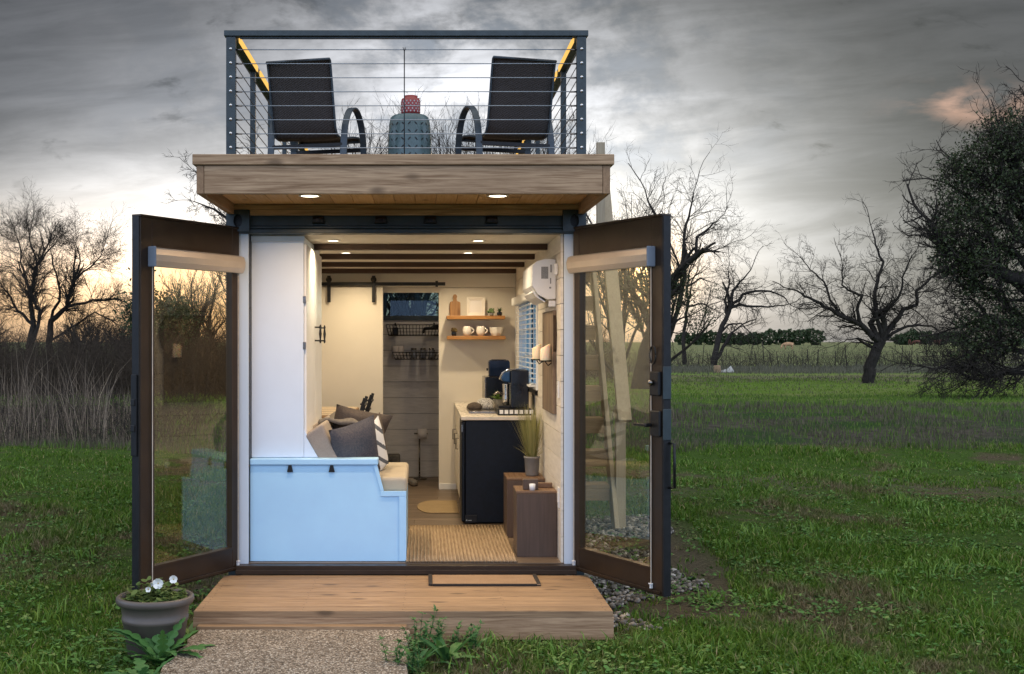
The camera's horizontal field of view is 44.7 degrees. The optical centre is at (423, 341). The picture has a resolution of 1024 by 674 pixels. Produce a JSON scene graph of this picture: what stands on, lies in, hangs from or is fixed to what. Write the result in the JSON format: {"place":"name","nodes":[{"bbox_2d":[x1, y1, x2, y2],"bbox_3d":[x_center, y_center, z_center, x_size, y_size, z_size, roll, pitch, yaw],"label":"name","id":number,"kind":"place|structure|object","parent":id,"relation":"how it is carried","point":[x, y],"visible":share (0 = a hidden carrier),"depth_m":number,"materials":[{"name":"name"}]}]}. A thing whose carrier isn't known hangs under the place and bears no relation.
{"place":"outdoors","nodes":[
{"label":"outdoors","id":0,"kind":"place"},
{"bbox_2d":[160,630,409,673],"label":"path","id":1,"kind":"structure","parent":0,"point":[295,652],"depth_m":6.66,"materials":[{"name":"beige gravel"}]},
{"bbox_2d":[388,454,399,461],"bbox_3d":[-0.352,1.382,13.800,0.177,0.265,0.200,0,0,0],"label":"storage box","id":2,"kind":"object","parent":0,"point":[393,457],"visible":0.29,"depth_m":13.70,"materials":[{"name":"brown"}]},
{"bbox_2d":[0,342,1023,673],"bbox_3d":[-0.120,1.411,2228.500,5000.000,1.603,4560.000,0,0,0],"label":"ground","id":3,"kind":"structure","parent":0,"point":[702,562],"depth_m":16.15,"materials":[{"name":"green plant"}]},
{"bbox_2d":[0,301,25,347],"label":"bare tree","id":4,"kind":"object","parent":3,"relation":"on","point":[7,330],"visible":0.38,"depth_m":59.28,"materials":[{"name":"brown plant"}]},
{"bbox_2d":[0,179,106,357],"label":"bare tree","id":5,"kind":"object","parent":3,"relation":"on","point":[30,293],"visible":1,"depth_m":54.93,"materials":[{"name":"brown plant"}]},
{"bbox_2d":[0,334,130,446],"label":"reeds","id":6,"kind":"object","parent":3,"relation":"on","point":[52,422],"visible":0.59,"depth_m":24.82,"materials":[{"name":"brown plant"}]},
{"bbox_2d":[22,199,156,361],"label":"bare tree","id":7,"kind":"object","parent":3,"relation":"on","point":[70,292],"visible":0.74,"depth_m":56.18,"materials":[{"name":"brown plant"}]},
{"bbox_2d":[53,308,126,363],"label":"bare tree","id":8,"kind":"object","parent":3,"relation":"on","point":[75,327],"visible":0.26,"depth_m":66.23,"materials":[{"name":"brown plant"}]},
{"bbox_2d":[91,313,131,353],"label":"bare tree","id":9,"kind":"object","parent":3,"relation":"on","point":[116,334],"visible":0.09,"depth_m":67.81,"materials":[{"name":"brown plant"}]},
{"bbox_2d":[0,312,225,402],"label":"brush thicket","id":10,"kind":"object","parent":3,"relation":"on","point":[181,369],"visible":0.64,"depth_m":39.26,"materials":[{"name":"brown plant"}]},
{"bbox_2d":[0,376,225,446],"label":"brush","id":11,"kind":"object","parent":3,"relation":"on","point":[208,406],"visible":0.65,"depth_m":26.38,"materials":[{"name":"brown plant"}]},
{"bbox_2d":[104,657,173,673],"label":"weed","id":12,"kind":"object","parent":3,"relation":"on","point":[141,667],"visible":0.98,"depth_m":6.29,"materials":[{"name":"green plant"}]},
{"bbox_2d":[116,575,193,660],"bbox_3d":[-1.505,1.525,6.950,0.432,0.451,0.432,0,0,0],"label":"flower pot","id":13,"kind":"object","parent":3,"relation":"on","point":[156,608],"visible":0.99,"depth_m":6.82,"materials":[{"name":"grey plastic"}]},
{"bbox_2d":[98,617,214,665],"bbox_3d":[-1.438,1.625,6.715,0.594,0.249,0.557,0,0,0],"label":"weed","id":14,"kind":"object","parent":3,"relation":"on","point":[156,648],"visible":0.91,"depth_m":6.71,"materials":[{"name":"green plant"}]},
{"bbox_2d":[106,267,216,378],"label":"juniper","id":15,"kind":"object","parent":3,"relation":"on","point":[172,313],"visible":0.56,"depth_m":48.45,"materials":[{"name":"green plant"}]},
{"bbox_2d":[155,267,225,359],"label":"bare tree","id":16,"kind":"object","parent":3,"relation":"on","point":[204,307],"visible":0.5,"depth_m":53.33,"materials":[{"name":"brown plant"}]},
{"bbox_2d":[182,276,225,355],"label":"bare tree","id":17,"kind":"object","parent":3,"relation":"on","point":[200,304],"visible":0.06,"depth_m":55.45,"materials":[{"name":"brown plant"}]},
{"bbox_2d":[161,125,334,224],"bbox_3d":[-4.827,-2.099,34.728,5.309,7.964,1.708,0,0,0],"label":"bare tree","id":18,"kind":"object","parent":3,"relation":"on","point":[223,216],"visible":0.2,"depth_m":34.90,"materials":[{"name":"brown plant"}]},
{"bbox_2d":[190,152,430,319],"bbox_3d":[-3.552,-1.993,38.434,8.633,7.792,5.157,0,0,0],"label":"bare tree","id":19,"kind":"object","parent":3,"relation":"on","point":[220,277],"depth_m":39.10,"materials":[{"name":"brown plant"}]},
{"bbox_2d":[224,88,492,315],"bbox_3d":[-1.432,-2.651,36.410,9.013,9.078,5.599,0,0,18],"label":"bare tree","id":20,"kind":"object","parent":3,"relation":"on","point":[408,298],"visible":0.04,"depth_m":35.81,"materials":[{"name":"brown plant"}]},
{"bbox_2d":[375,632,424,673],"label":"weed","id":21,"kind":"object","parent":3,"relation":"on","point":[412,659],"visible":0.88,"depth_m":6.47,"materials":[{"name":"green plant"}]},
{"bbox_2d":[130,154,675,596],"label":"container house","id":22,"kind":"structure","parent":3,"relation":"on","point":[491,228],"depth_m":8.42,"materials":[{"name":"paint"}]},
{"bbox_2d":[130,214,245,589],"bbox_3d":[-1.505,0.386,8.017,0.130,2.339,1.036,0,0,28],"label":"glass door","id":23,"kind":"structure","parent":22,"relation":"in","point":[157,241],"depth_m":7.78,"materials":[{"name":"brown metal"}]},
{"bbox_2d":[266,57,366,153],"bbox_3d":[-0.820,-1.570,9.300,0.618,0.943,0.726,0,0,15],"label":"sling chair","id":24,"kind":"object","parent":22,"relation":"on","point":[304,98],"visible":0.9,"depth_m":9.06,"materials":[{"name":"black fabric"}]},
{"bbox_2d":[249,255,407,560],"bbox_3d":[-0.660,0.460,9.135,1.079,2.110,1.270,0,0,0],"label":"storage bench","id":25,"kind":"object","parent":22,"relation":"on","point":[325,509],"visible":0.78,"depth_m":8.55,"materials":[{"name":"blue paint"}]},
{"bbox_2d":[251,236,325,456],"bbox_3d":[-0.959,0.032,9.268,0.477,1.540,1.325,0,0,0],"label":"wardrobe","id":26,"kind":"object","parent":25,"relation":"on","point":[287,328],"visible":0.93,"depth_m":8.62,"materials":[{"name":"white paint"}]},
{"bbox_2d":[379,462,408,490],"bbox_3d":[-0.393,0.993,9.145,0.554,0.110,1.090,0,0,0],"label":"seat cushion","id":27,"kind":"object","parent":25,"relation":"on","point":[394,476],"visible":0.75,"depth_m":8.70,"materials":[{"name":"beige fabric"}]},
{"bbox_2d":[306,420,336,457],"bbox_3d":[-0.687,0.754,8.873,0.280,0.360,0.495,0,0,0],"label":"back cushion","id":28,"kind":"object","parent":27,"relation":"on","point":[318,438],"visible":0.65,"depth_m":8.62,"materials":[{"name":"grey fabric"}]},
{"bbox_2d":[313,414,332,429],"bbox_3d":[-0.694,0.749,9.420,0.294,0.370,0.520,0,0,0],"label":"back cushion","id":29,"kind":"object","parent":27,"relation":"on","point":[315,425],"visible":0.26,"depth_m":9.19,"materials":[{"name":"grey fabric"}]},
{"bbox_2d":[318,412,357,424],"bbox_3d":[-0.610,0.591,9.301,0.340,0.134,0.371,0,0,0],"label":"throw blanket","id":30,"kind":"object","parent":29,"relation":"on","point":[344,421],"visible":0.47,"depth_m":9.12,"materials":[{"name":"fabric"}]},
{"bbox_2d":[329,415,379,469],"bbox_3d":[-0.485,0.765,8.760,0.489,0.500,0.176,0,0,-38],"label":"throw pillow","id":31,"kind":"object","parent":27,"relation":"on","point":[357,439],"visible":0.64,"depth_m":8.68,"materials":[{"name":"fabric"}]},
{"bbox_2d":[332,404,392,432],"bbox_3d":[-0.490,0.660,9.300,0.496,0.402,0.205,0,0,-15],"label":"throw pillow","id":32,"kind":"object","parent":27,"relation":"on","point":[342,412],"visible":0.3,"depth_m":9.20,"materials":[{"name":"brown fabric"}]},
{"bbox_2d":[374,416,387,471],"bbox_3d":[-0.375,0.795,8.920,0.100,0.528,0.528,0,0,26],"label":"throw pillow","id":33,"kind":"object","parent":27,"relation":"on","point":[383,455],"visible":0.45,"depth_m":8.96,"materials":[{"name":"fabric"}]},
{"bbox_2d":[322,276,444,413],"bbox_3d":[-0.478,0.413,12.624,1.394,2.173,0.081,0,0,0],"label":"sliding barn door","id":34,"kind":"structure","parent":22,"relation":"in","point":[352,354],"depth_m":12.63,"materials":[{"name":"beige paint"}]},
{"bbox_2d":[224,30,587,153],"bbox_3d":[-0.120,-1.610,11.193,2.480,1.024,5.515,0,0,0],"label":"deck railing","id":35,"kind":"object","parent":22,"relation":"on","point":[235,45],"visible":0.54,"depth_m":8.46,"materials":[{"name":"metal"}]},
{"bbox_2d":[388,113,431,153],"bbox_3d":[-0.108,-1.409,9.400,0.334,0.618,0.334,0,0,0],"label":"garden stool","id":36,"kind":"object","parent":22,"relation":"on","point":[413,140],"visible":0.5,"depth_m":9.26,"materials":[{"name":"teal ceramic"}]},
{"bbox_2d":[401,95,420,113],"bbox_3d":[-0.097,-1.792,9.400,0.155,0.146,0.150,0,0,0],"label":"lantern","id":37,"kind":"object","parent":36,"relation":"on","point":[412,100],"visible":0.82,"depth_m":9.34,"materials":[{"name":"red ceramic"}]},
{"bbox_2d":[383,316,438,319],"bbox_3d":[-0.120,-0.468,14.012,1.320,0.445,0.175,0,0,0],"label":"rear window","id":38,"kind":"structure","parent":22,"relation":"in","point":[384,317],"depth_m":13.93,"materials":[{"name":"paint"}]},
{"bbox_2d":[386,323,438,335],"bbox_3d":[-0.103,-0.141,13.860,0.647,0.150,0.171,0,0,0],"label":"wire basket","id":39,"kind":"object","parent":22,"relation":"attached to","point":[409,328],"visible":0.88,"depth_m":13.79,"materials":[{"name":"black metal"}]},
{"bbox_2d":[392,350,438,359],"bbox_3d":[-0.067,0.143,13.860,0.575,0.107,0.171,0,0,0],"label":"wire basket","id":40,"kind":"object","parent":22,"relation":"attached to","point":[419,355],"visible":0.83,"depth_m":13.79,"materials":[{"name":"black metal"}]},
{"bbox_2d":[417,500,458,513],"bbox_3d":[0.125,1.510,11.360,0.370,0.009,0.840,0,0,0],"label":"kitchen mat","id":41,"kind":"object","parent":22,"relation":"on","point":[441,506],"visible":1,"depth_m":11.27,"materials":[{"name":"fabric"}]},
{"bbox_2d":[406,525,516,562],"bbox_3d":[0.265,1.505,9.338,0.781,0.018,1.675,0,0,0],"label":"jute rug","id":42,"kind":"object","parent":22,"relation":"on","point":[459,543],"visible":1,"depth_m":9.20,"materials":[{"name":"beige wicker"}]},
{"bbox_2d":[446,316,504,318],"bbox_3d":[0.527,-0.248,12.649,0.592,0.035,0.198,0,0,0],"label":"floating shelf","id":43,"kind":"object","parent":22,"relation":"attached to","point":[475,317],"visible":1,"depth_m":12.55,"materials":[{"name":"brown wood"}]},
{"bbox_2d":[450,294,459,315],"bbox_3d":[0.320,-0.378,12.713,0.110,0.223,0.017,0,0,0],"label":"cutting board","id":44,"kind":"object","parent":43,"relation":"on","point":[454,307],"visible":1,"depth_m":12.71,"materials":[{"name":"brown wood"}]},
{"bbox_2d":[467,297,484,315],"bbox_3d":[0.533,-0.364,12.694,0.190,0.190,0.015,0,0,0],"label":"square plate","id":45,"kind":"object","parent":43,"relation":"on","point":[475,306],"visible":1,"depth_m":12.70,"materials":[{"name":"white ceramic"}]},
{"bbox_2d":[447,336,505,339],"bbox_3d":[0.531,-0.043,12.649,0.592,0.037,0.198,0,0,0],"label":"floating shelf","id":46,"kind":"object","parent":22,"relation":"attached to","point":[476,337],"visible":1,"depth_m":12.55,"materials":[{"name":"brown wood"}]},
{"bbox_2d":[489,327,503,335],"bbox_3d":[0.739,-0.106,12.640,0.139,0.088,0.139,0,0,23],"label":"bowl","id":47,"kind":"object","parent":46,"relation":"on","point":[496,331],"visible":1,"depth_m":12.59,"materials":[{"name":"white ceramic"}]},
{"bbox_2d":[460,419,527,522],"bbox_3d":[0.621,1.079,10.602,0.618,0.847,0.596,0,0,0],"label":"fridge","id":48,"kind":"object","parent":22,"relation":"on","point":[491,454],"visible":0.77,"depth_m":10.32,"materials":[{"name":"black metal"}]},
{"bbox_2d":[452,402,536,497],"bbox_3d":[0.615,1.067,11.521,0.645,0.895,2.443,0,0,0],"label":"kitchen cabinet","id":49,"kind":"object","parent":22,"relation":"on","point":[462,412],"visible":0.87,"depth_m":11.06,"materials":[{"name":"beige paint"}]},
{"bbox_2d":[466,407,495,412],"bbox_3d":[0.528,0.610,11.096,0.274,0.018,0.708,0,0,0],"label":"drying tray","id":50,"kind":"object","parent":49,"relation":"on","point":[483,411],"visible":0.61,"depth_m":10.74,"materials":[{"name":"silver metal"}]},
{"bbox_2d":[467,402,481,409],"bbox_3d":[0.455,0.576,11.120,0.143,0.072,0.098,0,0,0],"label":"stone","id":51,"kind":"object","parent":50,"relation":"on","point":[474,406],"visible":1,"depth_m":11.08,"materials":[{"name":"brown stone"}]},
{"bbox_2d":[477,398,493,408],"bbox_3d":[0.558,0.561,11.280,0.170,0.102,0.109,0,0,0],"label":"stone","id":52,"kind":"object","parent":50,"relation":"on","point":[486,403],"visible":0.88,"depth_m":11.24,"materials":[{"name":"stone"}]},
{"bbox_2d":[482,376,507,403],"bbox_3d":[0.760,0.479,12.219,0.342,0.280,0.562,0,0,0],"label":"microwave","id":53,"kind":"object","parent":49,"relation":"on","point":[491,386],"visible":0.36,"depth_m":11.94,"materials":[{"name":"silver metal"}]},
{"bbox_2d":[486,359,509,376],"bbox_3d":[0.723,0.254,12.075,0.228,0.167,0.170,0,0,0],"label":"toaster","id":54,"kind":"object","parent":53,"relation":"on","point":[496,367],"visible":0.84,"depth_m":11.99,"materials":[{"name":"plastic"}]},
{"bbox_2d":[495,406,531,414],"bbox_3d":[0.772,0.592,10.663,0.298,0.055,0.434,0,0,0],"label":"capsule drawer","id":55,"kind":"object","parent":49,"relation":"on","point":[504,411],"visible":0.77,"depth_m":10.45,"materials":[{"name":"black metal"}]},
{"bbox_2d":[493,368,528,407],"bbox_3d":[0.738,0.392,10.641,0.302,0.341,0.358,0,0,0],"label":"coffee machine","id":56,"kind":"object","parent":55,"relation":"on","point":[515,393],"visible":0.99,"depth_m":10.48,"materials":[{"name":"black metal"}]},
{"bbox_2d":[455,56,556,153],"bbox_3d":[0.630,-1.582,9.300,0.618,0.943,0.726,0,0,-17],"label":"sling chair","id":57,"kind":"object","parent":22,"relation":"on","point":[520,98],"visible":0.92,"depth_m":9.06,"materials":[{"name":"black fabric"}]},
{"bbox_2d":[504,473,544,537],"bbox_3d":[0.791,1.285,9.810,0.295,0.460,0.422,0,0,0],"label":"cube table","id":58,"kind":"object","parent":22,"relation":"on","point":[511,480],"visible":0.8,"depth_m":9.60,"materials":[{"name":"brown wood"}]},
{"bbox_2d":[513,401,543,475],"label":"ornamental grass","id":59,"kind":"object","parent":58,"relation":"on","point":[531,435],"depth_m":9.73,"materials":[{"name":"green plant"}]},
{"bbox_2d":[511,293,539,389],"bbox_3d":[0.942,-0.012,11.160,0.175,0.825,1.880,0,0,0],"label":"kitchen window","id":60,"kind":"structure","parent":22,"relation":"in","point":[525,308],"depth_m":11.29,"materials":[{"name":"white paint"}]},
{"bbox_2d":[513,486,556,556],"bbox_3d":[0.796,1.282,8.900,0.285,0.465,0.342,0,0,0],"label":"cube table","id":61,"kind":"object","parent":22,"relation":"on","point":[534,523],"visible":0.9,"depth_m":8.73,"materials":[{"name":"brown wood"}]},
{"bbox_2d":[523,478,537,490],"bbox_3d":[0.759,1.012,8.805,0.107,0.074,0.110,0,0,0],"label":"tealight block","id":62,"kind":"object","parent":61,"relation":"on","point":[531,484],"depth_m":8.80,"materials":[{"name":"clear glass"}]},
{"bbox_2d":[523,259,555,304],"bbox_3d":[0.854,-0.438,9.234,0.172,0.307,0.832,0,0,0],"label":"air conditioner","id":63,"kind":"object","parent":22,"relation":"attached to","point":[539,281],"visible":1,"depth_m":8.82,"materials":[{"name":"white plastic"}]},
{"bbox_2d":[531,310,556,413],"bbox_3d":[0.882,0.145,9.184,0.116,0.740,0.844,0,0,0],"label":"candle sconce","id":64,"kind":"object","parent":22,"relation":"attached to","point":[549,327],"visible":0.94,"depth_m":8.96,"materials":[{"name":"brown wood"}]},
{"bbox_2d":[532,344,540,358],"bbox_3d":[0.870,0.073,9.560,0.074,0.121,0.074,0,0,0],"label":"pillar candle","id":65,"kind":"object","parent":64,"relation":"on","point":[536,352],"visible":0.9,"depth_m":9.53,"materials":[{"name":"beige wax"}]},
{"bbox_2d":[540,344,549,359],"bbox_3d":[0.872,0.073,8.900,0.074,0.121,0.074,0,0,0],"label":"pillar candle","id":66,"kind":"object","parent":64,"relation":"on","point":[544,352],"visible":1,"depth_m":8.87,"materials":[{"name":"beige wax"}]},
{"bbox_2d":[566,213,675,596],"bbox_3d":[1.243,0.386,7.990,0.145,2.339,1.065,0,0,-26],"label":"glass door","id":67,"kind":"structure","parent":22,"relation":"in","point":[644,241],"depth_m":7.72,"materials":[{"name":"brown metal"}]},
{"bbox_3d":[-0.907,1.082,11.550,0.535,0.875,1.400,0,0,0],"label":"wall table","id":68,"kind":"object","parent":22,"relation":"on","visible":0},
{"bbox_2d":[322,407,357,414],"bbox_3d":[-0.910,0.641,11.570,0.520,0.006,1.300,0,0,0],"label":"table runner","id":69,"kind":"object","parent":68,"relation":"on","point":[328,410],"visible":0.26,"depth_m":11.54,"materials":[{"name":"beige fabric"}]},
{"bbox_2d":[193,575,613,639],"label":"entry deck","id":70,"kind":"structure","parent":3,"relation":"on","point":[570,606],"depth_m":7.41,"materials":[{"name":"brown wood"}]},
{"bbox_2d":[428,574,540,585],"bbox_3d":[0.395,1.572,8.194,0.728,0.014,0.362,0,0,0],"label":"doormat","id":71,"kind":"object","parent":70,"relation":"on","point":[484,580],"visible":1,"depth_m":8.17,"materials":[{"name":"beige fabric"}]},
{"bbox_2d":[389,644,454,673],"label":"weed","id":72,"kind":"object","parent":3,"relation":"on","point":[423,660],"visible":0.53,"depth_m":6.58,"materials":[{"name":"green plant"}]},
{"bbox_2d":[399,605,446,656],"bbox_3d":[0.004,1.603,6.869,0.296,0.266,0.216,0,0,0],"label":"weed","id":73,"kind":"object","parent":3,"relation":"on","point":[426,631],"visible":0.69,"depth_m":6.85,"materials":[{"name":"green plant"}]},
{"bbox_2d":[414,632,480,660],"bbox_3d":[0.113,1.642,6.681,0.420,0.192,0.412,0,0,-25],"label":"weed","id":74,"kind":"object","parent":3,"relation":"on","point":[443,652],"visible":0.9,"depth_m":6.71,"materials":[{"name":"green plant"}]},
{"bbox_2d":[448,619,484,648],"bbox_3d":[0.231,1.653,6.978,0.200,0.176,0.187,0,0,-44],"label":"weed","id":75,"kind":"object","parent":3,"relation":"on","point":[474,640],"visible":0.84,"depth_m":6.97,"materials":[{"name":"green plant"}]},
{"bbox_2d":[349,85,589,315],"bbox_3d":[0.757,-2.812,36.682,8.625,9.424,6.822,0,0,0],"label":"bare tree","id":76,"kind":"object","parent":3,"relation":"on","point":[420,309],"visible":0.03,"depth_m":35.56,"materials":[{"name":"brown plant"}]},
{"bbox_2d":[447,628,497,650],"bbox_3d":[0.276,1.686,6.947,0.286,0.109,0.241,0,0,-40],"label":"weed","id":77,"kind":"object","parent":3,"relation":"on","point":[470,644],"visible":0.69,"depth_m":6.95,"materials":[{"name":"green plant"}]},
{"bbox_2d":[359,98,645,315],"bbox_3d":[2.656,-3.184,38.795,10.225,10.166,7.406,0,0,0],"label":"bare tree","id":78,"kind":"object","parent":3,"relation":"on","point":[533,149],"visible":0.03,"depth_m":39.39,"materials":[{"name":"brown plant"}]},
{"bbox_2d":[0,464,1023,673],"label":"clover","id":79,"kind":"object","parent":3,"relation":"on","point":[591,666],"visible":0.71,"depth_m":8.45,"materials":[{"name":"green plant"}]},
{"bbox_2d":[586,142,631,529],"bbox_3d":[1.522,-0.103,12.278,0.781,3.809,2.003,0,0,0],"label":"timber stair","id":80,"kind":"object","parent":3,"relation":"on","point":[612,491],"visible":0.33,"depth_m":11.81,"materials":[{"name":"brown wood"}]},
{"bbox_2d":[586,330,635,379],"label":"brush","id":81,"kind":"object","parent":3,"relation":"on","point":[592,372],"visible":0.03,"depth_m":58.54,"materials":[{"name":"green plant"}]},
{"bbox_2d":[568,135,693,376],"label":"bare tree","id":82,"kind":"object","parent":3,"relation":"on","point":[625,314],"visible":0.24,"depth_m":52.04,"materials":[{"name":"brown plant"}]},
{"bbox_2d":[584,514,708,631],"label":"gravel","id":83,"kind":"structure","parent":3,"relation":"on","point":[633,528],"depth_m":9.79,"materials":[{"name":"grey gravel"}]},
{"bbox_2d":[586,164,739,361],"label":"bare tree","id":84,"kind":"object","parent":3,"relation":"on","point":[697,336],"visible":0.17,"depth_m":55.19,"materials":[{"name":"brown plant"}]},
{"bbox_2d":[586,123,778,388],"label":"bare tree","id":85,"kind":"object","parent":3,"relation":"on","point":[640,378],"visible":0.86,"depth_m":46.19,"materials":[{"name":"brown plant"}]},
{"bbox_2d":[674,332,693,344],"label":"bush","id":86,"kind":"object","parent":3,"relation":"on","point":[678,338],"visible":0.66,"depth_m":337.71,"materials":[{"name":"green plant"}]},
{"bbox_2d":[688,332,706,344],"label":"bush","id":87,"kind":"object","parent":3,"relation":"on","point":[699,341],"visible":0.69,"depth_m":337.62,"materials":[{"name":"green plant"}]},
{"bbox_2d":[671,231,743,364],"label":"bare tree","id":88,"kind":"object","parent":3,"relation":"on","point":[684,325],"visible":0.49,"depth_m":98.58,"materials":[{"name":"brown plant"}]},
{"bbox_2d":[702,330,722,344],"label":"bush","id":89,"kind":"object","parent":3,"relation":"on","point":[710,339],"visible":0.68,"depth_m":337.52,"materials":[{"name":"green plant"}]},
{"bbox_2d":[721,332,736,344],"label":"bush","id":90,"kind":"object","parent":3,"relation":"on","point":[723,338],"visible":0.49,"depth_m":337.42,"materials":[{"name":"green plant"}]},
{"bbox_2d":[745,332,761,344],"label":"bush","id":91,"kind":"object","parent":3,"relation":"on","point":[755,339],"visible":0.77,"depth_m":337.45,"materials":[{"name":"green plant"}]},
{"bbox_2d":[698,234,820,365],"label":"bare tree","id":92,"kind":"object","parent":3,"relation":"on","point":[730,302],"visible":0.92,"depth_m":96.82,"materials":[{"name":"brown plant"}]},
{"bbox_2d":[757,328,781,344],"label":"bush","id":93,"kind":"object","parent":3,"relation":"on","point":[772,333],"visible":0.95,"depth_m":337.38,"materials":[{"name":"green plant"}]},
{"bbox_2d":[777,328,795,344],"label":"bush","id":94,"kind":"object","parent":3,"relation":"on","point":[785,334],"visible":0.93,"depth_m":337.30,"materials":[{"name":"green plant"}]},
{"bbox_2d":[788,329,811,344],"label":"bush","id":95,"kind":"object","parent":3,"relation":"on","point":[801,334],"visible":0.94,"depth_m":337.38,"materials":[{"name":"green plant"}]},
{"bbox_2d":[806,327,826,344],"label":"bush","id":96,"kind":"object","parent":3,"relation":"on","point":[813,339],"visible":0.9,"depth_m":337.40,"materials":[{"name":"green plant"}]},
{"bbox_2d":[627,344,1023,369],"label":"fence brush","id":97,"kind":"object","parent":3,"relation":"on","point":[778,362],"visible":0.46,"depth_m":87.90,"materials":[{"name":"green plant"}]},
{"bbox_2d":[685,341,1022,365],"bbox_3d":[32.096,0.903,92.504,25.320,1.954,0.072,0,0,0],"label":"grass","id":98,"kind":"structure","parent":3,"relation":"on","point":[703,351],"depth_m":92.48,"materials":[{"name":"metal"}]},
{"bbox_2d":[758,191,977,382],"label":"bare tree","id":99,"kind":"object","parent":3,"relation":"on","point":[883,333],"visible":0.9,"depth_m":52.15,"materials":[{"name":"brown plant"}]},
{"bbox_2d":[890,333,907,344],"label":"bush","id":100,"kind":"object","parent":3,"relation":"on","point":[903,341],"visible":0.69,"depth_m":352.56,"materials":[{"name":"green plant"}]},
{"bbox_2d":[901,329,920,344],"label":"bush","id":101,"kind":"object","parent":3,"relation":"on","point":[910,334],"visible":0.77,"depth_m":352.42,"materials":[{"name":"green plant"}]},
{"bbox_2d":[866,60,1023,399],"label":"evergreen oak","id":102,"kind":"object","parent":3,"relation":"on","point":[971,264],"visible":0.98,"depth_m":36.65,"materials":[{"name":"green plant"}]},
{"bbox_2d":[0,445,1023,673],"bbox_3d":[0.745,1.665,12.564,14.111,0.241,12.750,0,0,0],"label":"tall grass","id":103,"kind":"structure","parent":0,"point":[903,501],"depth_m":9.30,"materials":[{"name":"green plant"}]},
{"bbox_2d":[0,392,1023,455],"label":"tall grass","id":104,"kind":"structure","parent":0,"point":[753,397],"depth_m":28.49,"materials":[{"name":"green plant"}]},
{"bbox_2d":[0,0,1023,341],"label":"sky","id":105,"kind":"structure","parent":0,"point":[820,99],"materials":[{"name":"grey"}]},
{"bbox_2d":[2,373,1023,408],"bbox_3d":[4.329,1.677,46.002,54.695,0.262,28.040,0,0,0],"label":"field grass","id":106,"kind":"structure","parent":0,"point":[761,380],"depth_m":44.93,"materials":[{"name":"green plant"}]},
{"bbox_2d":[589,361,1023,373],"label":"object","id":107,"kind":"structure","parent":0,"point":[841,369],"depth_m":72.63,"materials":[{"name":"green plant"}]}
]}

